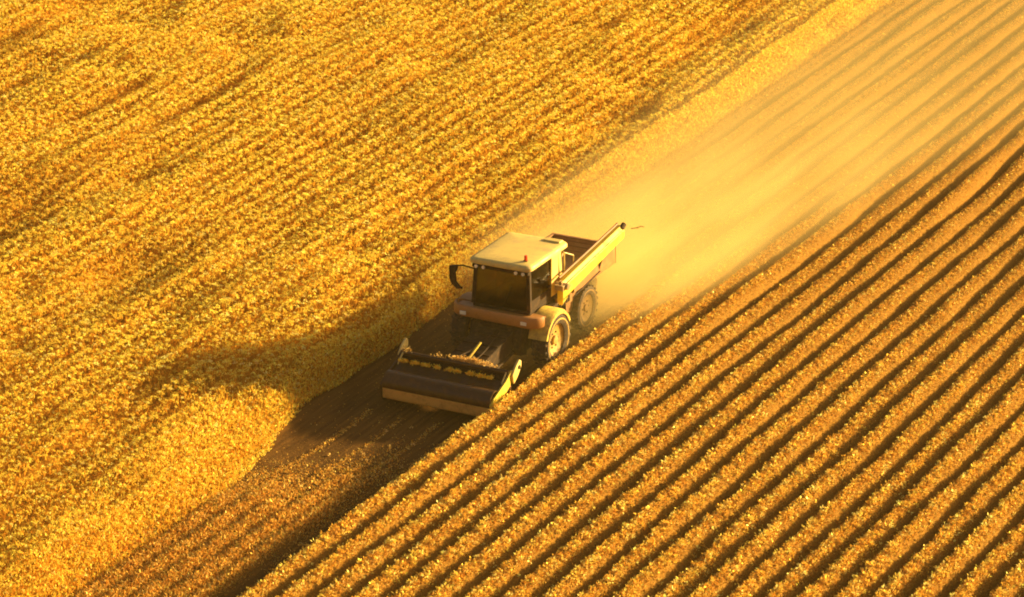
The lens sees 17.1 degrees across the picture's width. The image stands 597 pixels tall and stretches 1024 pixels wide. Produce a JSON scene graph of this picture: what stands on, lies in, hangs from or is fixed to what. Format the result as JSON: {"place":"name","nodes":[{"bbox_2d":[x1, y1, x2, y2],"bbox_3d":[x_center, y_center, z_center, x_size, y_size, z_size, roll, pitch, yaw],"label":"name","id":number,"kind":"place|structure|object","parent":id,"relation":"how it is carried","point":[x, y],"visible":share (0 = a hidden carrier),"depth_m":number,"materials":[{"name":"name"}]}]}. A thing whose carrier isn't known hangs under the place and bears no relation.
{"place":"outdoors","nodes":[
{"label":"outdoors","id":0,"kind":"place"},
{"bbox_2d":[56,0,1023,596],"bbox_3d":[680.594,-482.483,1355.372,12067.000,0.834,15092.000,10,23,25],"label":"ground","id":1,"kind":"structure","parent":0,"point":[314,426],"depth_m":93.32,"materials":[{"name":"soil"}]},
{"bbox_2d":[0,0,898,596],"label":"standing crop","id":2,"kind":"object","parent":1,"relation":"on","point":[230,230],"visible":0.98,"depth_m":106.85,"materials":[{"name":"yellow plant"}]},
{"bbox_2d":[380,222,625,416],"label":"combine harvester","id":3,"kind":"object","parent":1,"relation":"on","point":[526,294],"visible":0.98,"depth_m":93.70,"materials":[{"name":"brown paint"}]},
{"bbox_2d":[398,358,493,379],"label":"cut crop","id":4,"kind":"object","parent":3,"relation":"on","point":[449,369],"visible":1,"depth_m":91.71,"materials":[{"name":"plant"}]},
{"bbox_2d":[400,345,496,367],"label":"loose straw","id":5,"kind":"object","parent":3,"relation":"on","point":[473,360],"visible":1,"depth_m":91.83,"materials":[{"name":"yellow plant"}]},
{"bbox_2d":[47,0,1023,596],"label":"stubble","id":6,"kind":"object","parent":1,"relation":"on","point":[239,498],"visible":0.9,"depth_m":84.70,"materials":[{"name":"yellow plant"}]},
{"bbox_2d":[236,0,1023,596],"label":"straw rows","id":7,"kind":"object","parent":1,"relation":"on","point":[812,460],"visible":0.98,"depth_m":88.25,"materials":[{"name":"yellow plant"}]}
]}

